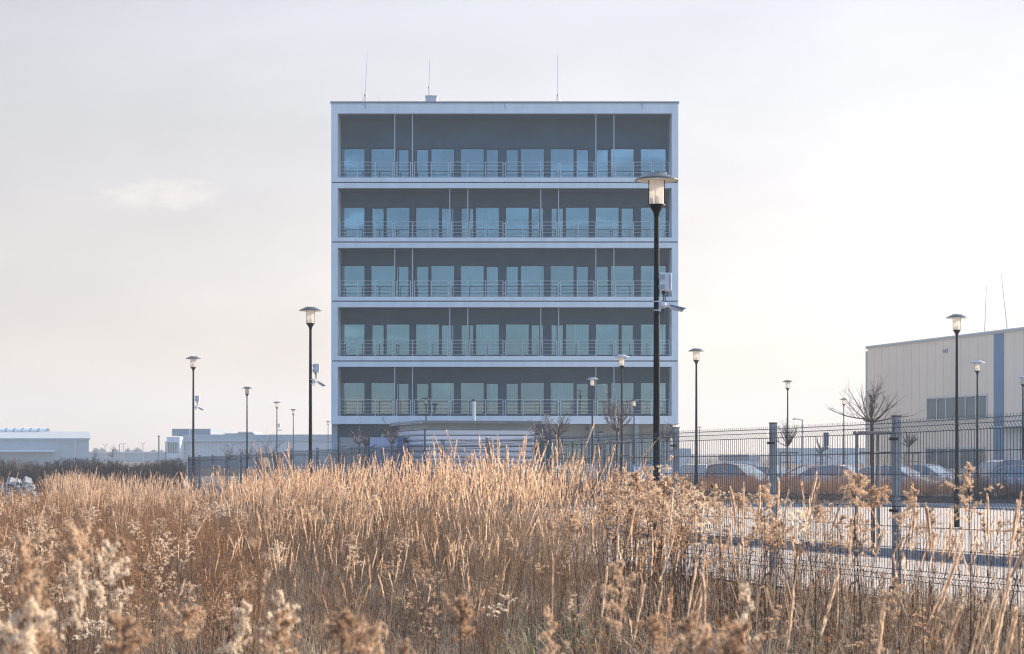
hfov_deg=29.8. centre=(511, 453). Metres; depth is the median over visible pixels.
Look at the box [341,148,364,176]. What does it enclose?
window
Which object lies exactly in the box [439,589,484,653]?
goldenrod plant
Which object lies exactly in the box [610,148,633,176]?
window
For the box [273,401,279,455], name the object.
street lamp
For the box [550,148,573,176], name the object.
window
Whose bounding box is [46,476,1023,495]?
parking lot
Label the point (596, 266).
balcony door
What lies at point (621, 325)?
balcony door
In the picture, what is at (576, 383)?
balcony door
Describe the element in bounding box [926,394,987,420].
window
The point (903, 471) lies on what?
parked car
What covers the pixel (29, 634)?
goldenrod plant
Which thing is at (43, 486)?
field edge weeds
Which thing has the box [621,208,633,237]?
balcony door
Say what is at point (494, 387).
balcony door
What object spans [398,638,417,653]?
goldenrod plant
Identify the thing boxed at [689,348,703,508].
street lamp
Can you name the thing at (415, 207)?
window
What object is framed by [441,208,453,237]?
balcony door
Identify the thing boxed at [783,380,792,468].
street lamp
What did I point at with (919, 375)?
industrial hall
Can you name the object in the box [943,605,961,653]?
reed stalk
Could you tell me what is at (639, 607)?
reed stalk
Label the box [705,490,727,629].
goldenrod plant
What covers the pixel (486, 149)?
balcony door
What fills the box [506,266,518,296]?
balcony door
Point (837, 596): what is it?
reed stalk
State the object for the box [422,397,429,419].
street lamp
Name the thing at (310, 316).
street lamp
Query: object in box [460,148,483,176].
window
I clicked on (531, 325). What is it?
balcony door
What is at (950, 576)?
reed stalk
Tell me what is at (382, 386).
window
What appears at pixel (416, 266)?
balcony door
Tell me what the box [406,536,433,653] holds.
goldenrod plant
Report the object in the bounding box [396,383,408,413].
balcony door
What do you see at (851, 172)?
sky
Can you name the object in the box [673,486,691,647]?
goldenrod plant
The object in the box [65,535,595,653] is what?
dock stalks
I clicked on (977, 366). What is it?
street lamp
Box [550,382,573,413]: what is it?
window
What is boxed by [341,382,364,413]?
window
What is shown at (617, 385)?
window
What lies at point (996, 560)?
kerb
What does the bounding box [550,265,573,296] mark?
window
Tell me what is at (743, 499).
reed stalk
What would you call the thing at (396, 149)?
balcony door
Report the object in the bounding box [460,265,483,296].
window
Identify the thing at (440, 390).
window
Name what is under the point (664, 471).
parked car
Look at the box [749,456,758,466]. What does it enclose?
distant container
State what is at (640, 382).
window
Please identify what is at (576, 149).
balcony door
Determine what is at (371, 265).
window
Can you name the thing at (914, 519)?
reed stalk
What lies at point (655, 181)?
street lamp
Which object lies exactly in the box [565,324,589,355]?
window
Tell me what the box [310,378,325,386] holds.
security camera
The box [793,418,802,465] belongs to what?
road light
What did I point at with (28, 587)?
goldenrod plant
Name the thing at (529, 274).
window
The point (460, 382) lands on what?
window
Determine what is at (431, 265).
window
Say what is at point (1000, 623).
reed stalk
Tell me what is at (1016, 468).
parked car
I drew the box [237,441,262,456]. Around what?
bare tree
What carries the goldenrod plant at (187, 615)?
on the ground at (709, 462)
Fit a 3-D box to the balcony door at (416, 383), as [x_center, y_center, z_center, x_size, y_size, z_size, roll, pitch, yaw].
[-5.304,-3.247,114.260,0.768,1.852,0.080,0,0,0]
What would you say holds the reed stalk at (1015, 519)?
on the ground at (709, 462)
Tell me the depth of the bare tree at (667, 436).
99.97 m
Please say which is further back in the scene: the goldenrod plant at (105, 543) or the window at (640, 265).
the window at (640, 265)
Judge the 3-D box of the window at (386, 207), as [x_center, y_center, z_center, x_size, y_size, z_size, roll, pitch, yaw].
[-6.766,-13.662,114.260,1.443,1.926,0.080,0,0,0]
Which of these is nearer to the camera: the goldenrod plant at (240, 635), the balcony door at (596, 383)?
the goldenrod plant at (240, 635)
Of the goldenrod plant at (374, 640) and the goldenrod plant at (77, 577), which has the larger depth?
the goldenrod plant at (77, 577)
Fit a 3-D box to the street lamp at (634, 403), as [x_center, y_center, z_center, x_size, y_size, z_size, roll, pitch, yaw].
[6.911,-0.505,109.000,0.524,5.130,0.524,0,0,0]
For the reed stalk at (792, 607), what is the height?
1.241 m
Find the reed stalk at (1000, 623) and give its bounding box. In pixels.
[993,578,1011,653]
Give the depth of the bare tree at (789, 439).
83.99 m
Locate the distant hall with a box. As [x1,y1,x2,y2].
[679,448,689,466]
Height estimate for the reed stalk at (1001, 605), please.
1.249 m
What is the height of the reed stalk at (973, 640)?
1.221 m
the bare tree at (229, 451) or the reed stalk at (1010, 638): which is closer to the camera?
the reed stalk at (1010, 638)
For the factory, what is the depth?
304.00 m
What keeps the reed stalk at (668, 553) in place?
on the ground at (709, 462)
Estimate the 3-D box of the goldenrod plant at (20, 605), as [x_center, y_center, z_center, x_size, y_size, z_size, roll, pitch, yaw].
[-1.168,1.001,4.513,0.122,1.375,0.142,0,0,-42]
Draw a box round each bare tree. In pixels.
[107,444,118,460]
[221,443,238,458]
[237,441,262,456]
[245,428,286,457]
[345,419,368,468]
[353,423,376,480]
[372,409,408,468]
[527,411,557,471]
[539,407,573,503]
[600,388,635,520]
[660,421,677,463]
[777,419,798,498]
[816,437,828,464]
[824,375,922,556]
[901,429,916,465]
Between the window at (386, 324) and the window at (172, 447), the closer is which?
the window at (386, 324)
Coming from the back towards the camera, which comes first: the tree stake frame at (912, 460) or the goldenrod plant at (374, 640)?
the tree stake frame at (912, 460)
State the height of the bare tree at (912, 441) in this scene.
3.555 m
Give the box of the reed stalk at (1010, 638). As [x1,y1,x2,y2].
[1006,605,1018,653]
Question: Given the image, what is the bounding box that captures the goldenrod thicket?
[0,454,1023,653]
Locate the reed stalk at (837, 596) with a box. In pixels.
[836,562,838,653]
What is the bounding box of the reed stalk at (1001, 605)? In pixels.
[989,567,1011,653]
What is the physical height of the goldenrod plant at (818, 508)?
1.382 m
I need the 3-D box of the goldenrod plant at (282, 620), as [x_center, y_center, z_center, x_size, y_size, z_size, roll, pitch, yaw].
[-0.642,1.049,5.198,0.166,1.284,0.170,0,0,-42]
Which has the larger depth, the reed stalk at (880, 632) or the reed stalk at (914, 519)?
the reed stalk at (914, 519)
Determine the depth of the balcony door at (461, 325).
114.23 m
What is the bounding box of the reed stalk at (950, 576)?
[926,549,961,651]
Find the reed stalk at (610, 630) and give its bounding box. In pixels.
[561,505,635,649]
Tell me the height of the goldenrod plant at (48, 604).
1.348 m
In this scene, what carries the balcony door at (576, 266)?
in the office building
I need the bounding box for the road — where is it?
[347,507,1023,556]
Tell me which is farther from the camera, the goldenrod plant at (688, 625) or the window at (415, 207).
the window at (415, 207)
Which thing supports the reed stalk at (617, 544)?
on the ground at (709, 462)
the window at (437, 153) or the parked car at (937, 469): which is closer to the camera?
the parked car at (937, 469)
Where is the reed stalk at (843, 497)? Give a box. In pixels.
[783,480,866,653]
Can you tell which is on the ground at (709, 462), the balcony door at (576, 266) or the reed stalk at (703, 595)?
the reed stalk at (703, 595)
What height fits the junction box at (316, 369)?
0.557 m
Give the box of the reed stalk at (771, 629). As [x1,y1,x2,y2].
[746,490,808,649]
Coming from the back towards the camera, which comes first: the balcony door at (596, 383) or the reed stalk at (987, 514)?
the balcony door at (596, 383)
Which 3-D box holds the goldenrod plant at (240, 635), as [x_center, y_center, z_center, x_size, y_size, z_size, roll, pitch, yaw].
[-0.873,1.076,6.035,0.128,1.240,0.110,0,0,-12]
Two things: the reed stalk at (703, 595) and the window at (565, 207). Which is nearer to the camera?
the reed stalk at (703, 595)
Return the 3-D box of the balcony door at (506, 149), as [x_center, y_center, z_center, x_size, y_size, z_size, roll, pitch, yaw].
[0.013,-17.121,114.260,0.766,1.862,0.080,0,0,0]
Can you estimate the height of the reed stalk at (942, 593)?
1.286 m
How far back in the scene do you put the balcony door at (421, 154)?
114.40 m
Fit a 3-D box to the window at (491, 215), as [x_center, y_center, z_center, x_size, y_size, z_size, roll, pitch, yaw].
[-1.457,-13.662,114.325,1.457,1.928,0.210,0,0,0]
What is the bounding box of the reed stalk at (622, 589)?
[621,577,624,609]
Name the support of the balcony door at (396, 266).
in the office building
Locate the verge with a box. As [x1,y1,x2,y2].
[313,497,1023,506]
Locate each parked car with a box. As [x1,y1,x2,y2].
[549,464,604,481]
[618,464,665,485]
[660,465,679,477]
[669,464,711,493]
[709,463,777,493]
[758,466,789,476]
[778,465,817,494]
[800,464,870,489]
[853,465,940,495]
[910,464,953,490]
[960,460,1023,496]
[989,465,1023,496]
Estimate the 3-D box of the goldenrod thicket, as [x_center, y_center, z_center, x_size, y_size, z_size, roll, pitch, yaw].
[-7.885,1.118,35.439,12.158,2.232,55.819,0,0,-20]
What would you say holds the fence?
on the ground at (709, 462)
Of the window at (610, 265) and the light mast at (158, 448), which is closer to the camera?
the window at (610, 265)
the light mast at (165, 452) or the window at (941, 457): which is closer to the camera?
the window at (941, 457)
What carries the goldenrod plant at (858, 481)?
on the ground at (709, 462)
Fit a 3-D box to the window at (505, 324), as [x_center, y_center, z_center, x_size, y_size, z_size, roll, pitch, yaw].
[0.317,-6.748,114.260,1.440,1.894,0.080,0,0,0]
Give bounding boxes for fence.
[187,412,1023,616]
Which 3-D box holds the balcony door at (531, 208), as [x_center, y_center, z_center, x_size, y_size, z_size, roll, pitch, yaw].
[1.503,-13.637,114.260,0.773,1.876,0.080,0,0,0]
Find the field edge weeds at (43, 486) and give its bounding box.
[0,476,134,507]
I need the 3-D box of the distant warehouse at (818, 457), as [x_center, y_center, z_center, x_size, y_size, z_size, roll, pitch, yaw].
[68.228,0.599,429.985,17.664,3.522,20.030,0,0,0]
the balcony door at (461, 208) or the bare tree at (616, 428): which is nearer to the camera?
the bare tree at (616, 428)
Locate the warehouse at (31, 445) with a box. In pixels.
[0,428,90,465]
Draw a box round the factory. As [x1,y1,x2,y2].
[167,428,331,467]
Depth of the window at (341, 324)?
114.23 m
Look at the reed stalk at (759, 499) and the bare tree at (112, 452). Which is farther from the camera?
the bare tree at (112, 452)
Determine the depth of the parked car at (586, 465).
99.57 m
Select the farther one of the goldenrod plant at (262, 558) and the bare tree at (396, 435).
the bare tree at (396, 435)
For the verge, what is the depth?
85.77 m
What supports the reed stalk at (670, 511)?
on the ground at (709, 462)
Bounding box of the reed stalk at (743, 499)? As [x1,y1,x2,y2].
[693,480,744,616]
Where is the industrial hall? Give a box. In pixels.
[865,275,1023,476]
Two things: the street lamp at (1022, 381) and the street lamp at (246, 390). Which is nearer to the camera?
the street lamp at (1022, 381)
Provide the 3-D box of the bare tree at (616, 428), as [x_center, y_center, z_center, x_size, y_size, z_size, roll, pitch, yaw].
[3.425,-0.110,62.216,1.341,4.620,1.798,0,0,0]
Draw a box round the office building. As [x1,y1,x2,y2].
[330,61,678,486]
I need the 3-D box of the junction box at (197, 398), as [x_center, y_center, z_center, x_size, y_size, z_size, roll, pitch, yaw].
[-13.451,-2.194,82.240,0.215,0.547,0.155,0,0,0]
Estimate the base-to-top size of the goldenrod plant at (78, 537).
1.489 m
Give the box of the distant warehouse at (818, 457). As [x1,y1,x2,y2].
[777,448,864,463]
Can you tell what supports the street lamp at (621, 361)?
on the verge
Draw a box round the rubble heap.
[0,476,41,513]
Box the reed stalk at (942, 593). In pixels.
[914,549,964,653]
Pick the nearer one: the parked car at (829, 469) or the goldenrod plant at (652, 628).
the goldenrod plant at (652, 628)
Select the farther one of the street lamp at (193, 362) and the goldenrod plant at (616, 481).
the street lamp at (193, 362)
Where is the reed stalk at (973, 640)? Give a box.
[970,614,979,653]
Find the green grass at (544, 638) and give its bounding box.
[465,606,653,653]
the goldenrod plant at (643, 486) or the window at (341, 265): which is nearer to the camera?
the goldenrod plant at (643, 486)
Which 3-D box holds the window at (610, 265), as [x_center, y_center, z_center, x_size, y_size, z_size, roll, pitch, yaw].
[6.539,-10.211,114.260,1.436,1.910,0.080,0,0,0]
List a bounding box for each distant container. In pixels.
[718,455,748,463]
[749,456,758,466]
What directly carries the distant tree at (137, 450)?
on the ground at (709, 462)
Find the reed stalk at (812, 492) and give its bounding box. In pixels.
[724,472,817,650]
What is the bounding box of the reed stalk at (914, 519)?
[858,496,961,650]
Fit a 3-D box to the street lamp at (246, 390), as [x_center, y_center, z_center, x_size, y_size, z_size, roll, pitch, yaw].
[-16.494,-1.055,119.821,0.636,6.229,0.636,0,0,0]
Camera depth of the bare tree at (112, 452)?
259.95 m
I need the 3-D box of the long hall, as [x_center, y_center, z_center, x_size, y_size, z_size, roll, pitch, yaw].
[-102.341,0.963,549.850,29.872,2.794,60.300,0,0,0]
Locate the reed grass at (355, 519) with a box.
[0,423,1023,653]
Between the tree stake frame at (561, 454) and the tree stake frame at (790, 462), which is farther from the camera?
the tree stake frame at (790, 462)
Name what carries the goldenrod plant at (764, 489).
on the ground at (709, 462)
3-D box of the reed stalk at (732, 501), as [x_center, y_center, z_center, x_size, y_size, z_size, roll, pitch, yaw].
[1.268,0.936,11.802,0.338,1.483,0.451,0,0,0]
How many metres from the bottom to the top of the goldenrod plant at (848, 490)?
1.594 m
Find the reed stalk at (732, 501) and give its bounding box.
[695,486,743,630]
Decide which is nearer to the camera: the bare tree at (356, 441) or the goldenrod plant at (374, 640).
the goldenrod plant at (374, 640)
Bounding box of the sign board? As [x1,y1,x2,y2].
[823,432,828,464]
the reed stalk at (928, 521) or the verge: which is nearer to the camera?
the reed stalk at (928, 521)
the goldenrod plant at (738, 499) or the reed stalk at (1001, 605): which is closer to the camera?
the reed stalk at (1001, 605)
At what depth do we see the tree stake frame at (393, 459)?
92.81 m
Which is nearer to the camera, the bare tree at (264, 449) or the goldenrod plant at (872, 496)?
the goldenrod plant at (872, 496)
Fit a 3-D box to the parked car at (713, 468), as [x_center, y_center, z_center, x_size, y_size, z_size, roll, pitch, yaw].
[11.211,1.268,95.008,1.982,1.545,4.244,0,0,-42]
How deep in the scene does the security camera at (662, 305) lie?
28.47 m
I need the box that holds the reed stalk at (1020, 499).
[962,491,1021,653]
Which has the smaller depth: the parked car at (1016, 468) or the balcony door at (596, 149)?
the parked car at (1016, 468)
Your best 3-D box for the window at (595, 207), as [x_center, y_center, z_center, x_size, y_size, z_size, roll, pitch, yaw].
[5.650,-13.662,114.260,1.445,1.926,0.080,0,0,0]
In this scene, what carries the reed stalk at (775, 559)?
on the ground at (709, 462)
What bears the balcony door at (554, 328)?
in the office building
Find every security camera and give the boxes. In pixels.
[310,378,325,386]
[653,299,685,313]
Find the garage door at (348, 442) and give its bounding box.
[339,437,367,486]
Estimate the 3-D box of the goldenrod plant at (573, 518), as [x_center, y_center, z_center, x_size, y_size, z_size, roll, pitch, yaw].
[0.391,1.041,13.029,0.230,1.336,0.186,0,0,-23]
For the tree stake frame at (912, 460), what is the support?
on the parking lot
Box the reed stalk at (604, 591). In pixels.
[598,567,607,652]
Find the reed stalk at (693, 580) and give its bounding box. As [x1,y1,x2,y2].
[683,563,696,642]
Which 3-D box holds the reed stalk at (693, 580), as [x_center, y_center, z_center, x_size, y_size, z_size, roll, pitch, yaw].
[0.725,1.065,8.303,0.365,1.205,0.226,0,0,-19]
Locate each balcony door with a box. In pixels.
[396,149,408,176]
[396,266,408,296]
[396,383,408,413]
[416,149,428,176]
[416,266,428,296]
[416,383,428,413]
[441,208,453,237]
[441,325,453,355]
[461,208,473,237]
[461,325,473,355]
[486,149,498,176]
[486,266,498,296]
[486,383,498,413]
[506,149,518,176]
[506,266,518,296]
[506,383,518,413]
[531,208,543,237]
[531,325,543,355]
[551,208,563,237]
[551,325,563,355]
[576,149,588,176]
[576,266,588,296]
[576,383,588,413]
[596,149,608,176]
[596,266,608,296]
[596,383,608,413]
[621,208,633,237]
[621,325,633,355]
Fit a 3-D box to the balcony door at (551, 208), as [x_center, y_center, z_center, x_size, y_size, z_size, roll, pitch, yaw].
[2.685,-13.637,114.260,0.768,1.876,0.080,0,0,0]
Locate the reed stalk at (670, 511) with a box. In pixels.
[619,487,673,651]
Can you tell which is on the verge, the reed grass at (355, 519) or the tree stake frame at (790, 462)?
the tree stake frame at (790, 462)
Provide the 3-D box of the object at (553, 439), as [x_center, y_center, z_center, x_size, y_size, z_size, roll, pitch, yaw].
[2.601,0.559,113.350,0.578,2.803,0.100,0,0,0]
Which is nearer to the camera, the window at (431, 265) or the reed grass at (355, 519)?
the reed grass at (355, 519)
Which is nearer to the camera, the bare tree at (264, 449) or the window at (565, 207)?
the window at (565, 207)
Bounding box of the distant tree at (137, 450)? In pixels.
[131,448,142,451]
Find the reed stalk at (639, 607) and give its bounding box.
[632,583,645,653]
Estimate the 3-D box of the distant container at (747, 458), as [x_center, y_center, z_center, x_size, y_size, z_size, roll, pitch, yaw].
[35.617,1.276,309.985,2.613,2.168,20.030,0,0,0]
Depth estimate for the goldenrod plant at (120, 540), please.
6.78 m
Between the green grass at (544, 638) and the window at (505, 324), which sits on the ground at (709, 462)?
the green grass at (544, 638)
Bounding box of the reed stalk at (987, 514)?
[947,494,999,653]
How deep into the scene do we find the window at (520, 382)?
114.23 m
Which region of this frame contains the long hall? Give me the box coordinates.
[89,452,164,461]
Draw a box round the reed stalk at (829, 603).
[816,575,838,653]
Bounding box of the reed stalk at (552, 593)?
[552,559,553,648]
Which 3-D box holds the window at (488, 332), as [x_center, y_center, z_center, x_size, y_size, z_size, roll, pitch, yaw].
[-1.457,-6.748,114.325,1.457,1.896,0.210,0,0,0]
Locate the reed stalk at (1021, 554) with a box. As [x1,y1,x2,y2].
[983,548,1023,651]
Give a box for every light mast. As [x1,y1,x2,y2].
[157,436,159,462]
[165,442,166,462]
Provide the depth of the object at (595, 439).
113.29 m
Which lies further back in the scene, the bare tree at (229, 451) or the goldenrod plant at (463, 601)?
the bare tree at (229, 451)
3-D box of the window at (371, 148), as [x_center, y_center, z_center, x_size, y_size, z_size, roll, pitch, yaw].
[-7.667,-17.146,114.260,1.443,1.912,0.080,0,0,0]
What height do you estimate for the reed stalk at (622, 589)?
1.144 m
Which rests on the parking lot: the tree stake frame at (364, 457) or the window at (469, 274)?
the tree stake frame at (364, 457)
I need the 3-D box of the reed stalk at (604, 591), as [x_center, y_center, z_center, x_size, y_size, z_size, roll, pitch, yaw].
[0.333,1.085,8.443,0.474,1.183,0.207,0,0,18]
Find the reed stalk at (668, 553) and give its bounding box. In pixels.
[588,533,676,653]
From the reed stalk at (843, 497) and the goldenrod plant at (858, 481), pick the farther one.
the goldenrod plant at (858, 481)
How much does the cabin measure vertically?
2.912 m
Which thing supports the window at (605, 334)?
in the office building
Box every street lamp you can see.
[186,356,200,495]
[242,386,251,475]
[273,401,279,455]
[291,409,295,474]
[299,306,321,496]
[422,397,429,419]
[587,377,596,463]
[615,354,628,497]
[630,400,637,463]
[635,171,678,578]
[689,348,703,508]
[699,427,699,463]
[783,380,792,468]
[840,398,847,464]
[866,388,875,465]
[946,313,967,526]
[970,360,984,499]
[1017,376,1023,459]
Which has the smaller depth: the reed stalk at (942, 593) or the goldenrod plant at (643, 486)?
the reed stalk at (942, 593)
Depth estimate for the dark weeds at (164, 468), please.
99.88 m
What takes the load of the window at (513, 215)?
in the office building
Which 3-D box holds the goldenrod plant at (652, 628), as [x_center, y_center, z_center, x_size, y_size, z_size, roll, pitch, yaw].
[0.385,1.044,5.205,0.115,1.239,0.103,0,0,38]
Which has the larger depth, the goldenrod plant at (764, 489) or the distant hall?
the distant hall
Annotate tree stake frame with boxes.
[350,447,367,490]
[380,450,398,494]
[543,443,568,504]
[604,441,631,521]
[778,452,798,501]
[853,431,891,556]
[903,453,919,472]
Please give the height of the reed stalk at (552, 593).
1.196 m
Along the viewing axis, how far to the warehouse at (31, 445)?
350.00 m
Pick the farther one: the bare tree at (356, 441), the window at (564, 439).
the window at (564, 439)
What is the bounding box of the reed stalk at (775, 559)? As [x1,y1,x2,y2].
[745,479,817,653]
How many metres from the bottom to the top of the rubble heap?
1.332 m
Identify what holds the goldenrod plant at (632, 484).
on the ground at (709, 462)
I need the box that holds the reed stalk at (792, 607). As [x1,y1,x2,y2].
[786,586,794,653]
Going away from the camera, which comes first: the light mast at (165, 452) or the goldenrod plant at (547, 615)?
the goldenrod plant at (547, 615)
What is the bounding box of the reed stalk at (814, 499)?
[758,482,819,653]
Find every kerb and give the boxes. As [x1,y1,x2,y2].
[320,509,1022,566]
[420,503,1023,506]
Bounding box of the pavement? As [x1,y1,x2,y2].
[180,507,1023,614]
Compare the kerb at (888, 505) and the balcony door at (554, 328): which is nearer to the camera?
the kerb at (888, 505)
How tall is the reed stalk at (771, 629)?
1.488 m
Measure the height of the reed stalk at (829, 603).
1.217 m
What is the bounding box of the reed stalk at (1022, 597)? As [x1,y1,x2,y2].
[1012,543,1023,653]
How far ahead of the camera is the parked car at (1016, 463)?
91.53 m
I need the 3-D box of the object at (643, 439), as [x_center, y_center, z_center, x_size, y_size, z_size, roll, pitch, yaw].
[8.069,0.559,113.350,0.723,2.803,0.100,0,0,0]
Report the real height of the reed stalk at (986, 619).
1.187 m
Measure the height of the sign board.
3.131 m
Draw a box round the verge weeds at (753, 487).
[301,452,1023,502]
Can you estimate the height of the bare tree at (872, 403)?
4.049 m
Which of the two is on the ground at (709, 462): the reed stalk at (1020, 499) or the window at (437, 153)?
the reed stalk at (1020, 499)
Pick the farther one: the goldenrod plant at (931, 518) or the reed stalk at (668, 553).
the goldenrod plant at (931, 518)
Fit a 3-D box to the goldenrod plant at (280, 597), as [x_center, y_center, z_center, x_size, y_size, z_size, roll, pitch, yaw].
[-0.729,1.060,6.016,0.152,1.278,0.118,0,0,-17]
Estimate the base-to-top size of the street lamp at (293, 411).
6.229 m
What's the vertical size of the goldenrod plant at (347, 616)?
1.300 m
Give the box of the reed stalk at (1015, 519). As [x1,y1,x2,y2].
[933,500,1020,653]
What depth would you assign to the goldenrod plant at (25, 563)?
5.17 m
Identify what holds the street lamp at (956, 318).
on the road
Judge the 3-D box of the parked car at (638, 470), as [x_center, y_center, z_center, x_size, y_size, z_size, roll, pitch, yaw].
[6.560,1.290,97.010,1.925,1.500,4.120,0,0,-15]
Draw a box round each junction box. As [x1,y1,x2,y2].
[195,396,199,405]
[312,364,319,378]
[659,273,671,311]
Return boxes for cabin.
[370,437,404,492]
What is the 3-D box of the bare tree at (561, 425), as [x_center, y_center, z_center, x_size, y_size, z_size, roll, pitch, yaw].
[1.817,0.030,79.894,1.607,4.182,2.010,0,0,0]
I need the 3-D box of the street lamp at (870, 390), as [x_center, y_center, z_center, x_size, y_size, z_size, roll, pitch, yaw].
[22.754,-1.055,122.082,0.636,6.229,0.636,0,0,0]
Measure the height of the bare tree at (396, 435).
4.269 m
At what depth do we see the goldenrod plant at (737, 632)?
4.41 m
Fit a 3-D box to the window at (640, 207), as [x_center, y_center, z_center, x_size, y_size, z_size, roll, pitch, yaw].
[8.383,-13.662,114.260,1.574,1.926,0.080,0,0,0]
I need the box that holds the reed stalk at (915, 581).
[863,533,930,653]
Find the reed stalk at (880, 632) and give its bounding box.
[877,601,884,653]
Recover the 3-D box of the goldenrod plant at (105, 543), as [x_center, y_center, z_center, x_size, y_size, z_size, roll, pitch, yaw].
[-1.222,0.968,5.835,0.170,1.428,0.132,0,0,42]
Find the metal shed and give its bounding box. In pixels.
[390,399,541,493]
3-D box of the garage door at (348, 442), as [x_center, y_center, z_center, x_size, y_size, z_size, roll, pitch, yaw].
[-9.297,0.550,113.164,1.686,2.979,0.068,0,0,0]
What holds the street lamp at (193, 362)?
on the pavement
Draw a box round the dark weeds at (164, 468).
[0,456,187,497]
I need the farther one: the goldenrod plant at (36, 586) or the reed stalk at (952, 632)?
the reed stalk at (952, 632)
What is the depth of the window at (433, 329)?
114.40 m
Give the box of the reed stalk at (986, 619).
[976,591,994,652]
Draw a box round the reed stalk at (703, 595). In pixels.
[701,573,706,623]
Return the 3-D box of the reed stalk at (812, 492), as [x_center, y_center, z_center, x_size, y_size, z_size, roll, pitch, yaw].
[1.546,0.894,10.998,0.363,1.590,0.637,0,0,-31]
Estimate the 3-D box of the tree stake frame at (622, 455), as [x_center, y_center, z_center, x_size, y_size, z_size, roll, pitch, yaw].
[3.393,0.905,62.150,0.923,2.592,0.891,0,0,0]
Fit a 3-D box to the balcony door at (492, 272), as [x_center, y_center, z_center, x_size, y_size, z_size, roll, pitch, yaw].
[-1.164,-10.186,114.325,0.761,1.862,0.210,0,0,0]
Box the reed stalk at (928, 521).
[924,502,975,643]
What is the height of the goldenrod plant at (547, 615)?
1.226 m
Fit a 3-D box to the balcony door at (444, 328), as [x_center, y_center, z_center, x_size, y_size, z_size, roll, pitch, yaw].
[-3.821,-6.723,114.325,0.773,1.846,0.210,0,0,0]
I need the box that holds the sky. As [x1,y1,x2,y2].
[0,0,1023,453]
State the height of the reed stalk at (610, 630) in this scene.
1.371 m
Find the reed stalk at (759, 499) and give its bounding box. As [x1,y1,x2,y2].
[756,484,771,621]
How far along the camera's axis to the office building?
114.10 m
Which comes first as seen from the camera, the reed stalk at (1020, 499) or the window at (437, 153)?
the reed stalk at (1020, 499)
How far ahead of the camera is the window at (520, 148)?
114.23 m
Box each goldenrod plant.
[0,525,55,653]
[0,588,49,653]
[0,594,65,653]
[5,567,58,652]
[10,560,46,621]
[36,598,66,653]
[47,518,114,653]
[56,560,87,653]
[83,539,134,653]
[99,534,137,644]
[101,601,154,653]
[159,600,206,653]
[214,600,252,653]
[238,457,276,653]
[239,605,303,653]
[255,589,301,653]
[319,605,368,653]
[320,619,388,653]
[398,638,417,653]
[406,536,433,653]
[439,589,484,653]
[537,605,568,653]
[551,509,585,653]
[599,558,636,653]
[604,468,626,621]
[622,470,650,647]
[631,612,672,653]
[637,467,658,634]
[660,610,721,653]
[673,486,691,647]
[677,622,736,653]
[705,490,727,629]
[708,612,765,653]
[728,494,751,618]
[734,583,759,647]
[746,483,777,641]
[809,504,829,653]
[838,469,867,648]
[843,469,870,653]
[843,484,891,653]
[881,576,909,653]
[888,487,918,653]
[915,507,945,653]
[935,461,1003,650]
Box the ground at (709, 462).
[2,454,1023,653]
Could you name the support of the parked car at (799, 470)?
on the parking lot
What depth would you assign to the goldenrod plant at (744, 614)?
5.55 m
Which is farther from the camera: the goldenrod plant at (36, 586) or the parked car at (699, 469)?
the parked car at (699, 469)
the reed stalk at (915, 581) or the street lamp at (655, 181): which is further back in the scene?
the street lamp at (655, 181)
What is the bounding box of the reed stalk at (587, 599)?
[566,580,596,652]
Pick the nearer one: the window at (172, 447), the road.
the road
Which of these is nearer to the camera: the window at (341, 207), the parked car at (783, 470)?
the parked car at (783, 470)
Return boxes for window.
[167,442,177,452]
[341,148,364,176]
[341,207,364,237]
[341,265,364,296]
[341,324,364,355]
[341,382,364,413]
[371,148,393,176]
[371,265,393,296]
[371,382,393,413]
[386,207,409,237]
[386,324,409,355]
[415,207,439,237]
[415,324,439,355]
[431,148,454,176]
[431,265,454,296]
[431,382,454,413]
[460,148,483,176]
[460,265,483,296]
[460,382,483,413]
[475,207,499,237]
[475,324,499,355]
[505,207,528,237]
[505,324,528,355]
[520,148,544,176]
[520,265,544,296]
[520,382,544,413]
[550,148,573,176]
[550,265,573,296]
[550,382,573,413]
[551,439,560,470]
[563,439,580,462]
[565,207,589,237]
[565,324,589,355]
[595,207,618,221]
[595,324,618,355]
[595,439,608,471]
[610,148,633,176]
[610,265,633,296]
[610,382,633,413]
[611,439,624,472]
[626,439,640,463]
[640,148,666,176]
[640,207,666,237]
[640,265,666,296]
[640,324,666,355]
[640,382,666,413]
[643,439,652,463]
[925,447,984,469]
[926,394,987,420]
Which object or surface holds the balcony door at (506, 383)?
in the office building
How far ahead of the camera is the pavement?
38.62 m
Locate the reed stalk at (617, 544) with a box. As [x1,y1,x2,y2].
[593,530,640,647]
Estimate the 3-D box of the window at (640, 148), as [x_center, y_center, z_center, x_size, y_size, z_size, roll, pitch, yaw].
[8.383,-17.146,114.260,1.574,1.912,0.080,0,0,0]
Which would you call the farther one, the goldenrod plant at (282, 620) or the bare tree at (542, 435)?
the bare tree at (542, 435)
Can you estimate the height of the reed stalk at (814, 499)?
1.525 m

